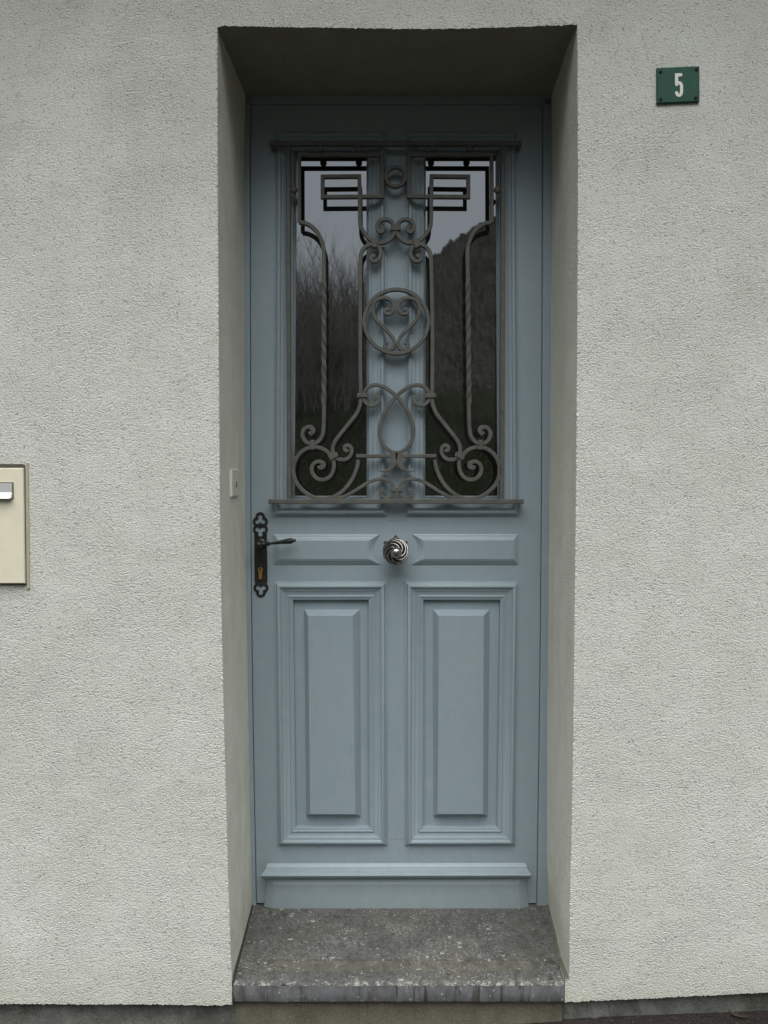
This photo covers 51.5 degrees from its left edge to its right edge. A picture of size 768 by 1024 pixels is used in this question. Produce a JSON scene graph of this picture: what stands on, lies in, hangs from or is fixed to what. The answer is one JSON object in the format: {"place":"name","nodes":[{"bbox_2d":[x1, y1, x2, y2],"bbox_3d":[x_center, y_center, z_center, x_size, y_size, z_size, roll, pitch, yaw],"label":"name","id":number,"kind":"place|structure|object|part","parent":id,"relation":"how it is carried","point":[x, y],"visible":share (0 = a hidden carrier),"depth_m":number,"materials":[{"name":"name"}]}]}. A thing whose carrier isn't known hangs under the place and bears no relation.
{"place":"outdoors","nodes":[
{"label":"outdoors","id":0,"kind":"place"},
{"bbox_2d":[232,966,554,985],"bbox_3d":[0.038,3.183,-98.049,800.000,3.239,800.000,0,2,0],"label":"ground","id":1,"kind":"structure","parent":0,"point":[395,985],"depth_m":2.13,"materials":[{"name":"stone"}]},
{"bbox_2d":[0,0,767,1023],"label":"house","id":2,"kind":"structure","parent":1,"relation":"on","point":[128,892],"depth_m":1.91,"materials":[{"name":"white paint"}]},
{"bbox_2d":[0,463,29,588],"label":"letterbox","id":3,"kind":"object","parent":2,"relation":"attached to","point":[14,531],"visible":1,"depth_m":1.89,"materials":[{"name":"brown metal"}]},
{"bbox_2d":[0,468,25,582],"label":"box door","id":4,"kind":"structure","parent":3,"relation":"in","point":[12,483],"depth_m":1.89,"materials":[{"name":"beige metal"}]},
{"bbox_2d":[230,470,238,496],"bbox_3d":[-0.388,-0.075,2.069,0.009,0.068,0.095,0,2,0],"label":"doorbell","id":5,"kind":"object","parent":2,"relation":"attached to","point":[234,482],"visible":1,"depth_m":2.05,"materials":[{"name":"white plastic"}]},
{"bbox_2d":[251,105,541,908],"bbox_3d":[0.034,0.004,2.207,0.815,2.253,0.140,0,2,0],"label":"front door","id":6,"kind":"structure","parent":2,"relation":"attached to","point":[396,329],"depth_m":2.24,"materials":[{"name":"grey paint"}]},
{"bbox_3d":[-0.150,-0.519,2.220,0.319,1.064,0.031,0,2,0],"label":"window","id":7,"kind":"part","parent":6,"relation":"part of","materials":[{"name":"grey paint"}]},
{"bbox_2d":[251,105,541,902],"bbox_3d":[0.034,-0.004,2.256,0.815,2.241,0.040,0,2,0],"label":"door leaf","id":8,"kind":"structure","parent":6,"relation":"in","point":[396,120],"depth_m":2.24,"materials":[{"name":"grey paint"}]},
{"bbox_3d":[0.219,-0.519,2.220,0.319,1.064,0.031,0,2,0],"label":"window","id":9,"kind":"part","parent":6,"relation":"part of","materials":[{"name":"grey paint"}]},
{"bbox_2d":[656,66,698,104],"bbox_3d":[0.688,-0.998,1.863,0.100,0.085,0.012,0,2,0],"label":"house number sign","id":10,"kind":"object","parent":2,"relation":"attached to","point":[676,85],"visible":1,"depth_m":1.86,"materials":[{"name":"green metal"}]},
{"bbox_2d":[232,903,568,1023],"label":"doorstep","id":11,"kind":"object","parent":1,"relation":"on","point":[363,962],"visible":0.91,"depth_m":2.00,"materials":[{"name":"stone"}]},
{"bbox_2d":[526,1011,767,1023],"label":"road","id":12,"kind":"structure","parent":0,"point":[641,1019],"depth_m":1.95,"materials":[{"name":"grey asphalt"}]},
{"bbox_2d":[728,1009,748,1017],"bbox_3d":[0.860,1.222,1.935,0.047,0.012,0.007,1,2,31],"label":"twig","id":13,"kind":"object","parent":12,"relation":"on","point":[736,1015],"visible":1,"depth_m":1.93,"materials":[{"name":"brown wood"}]}
]}

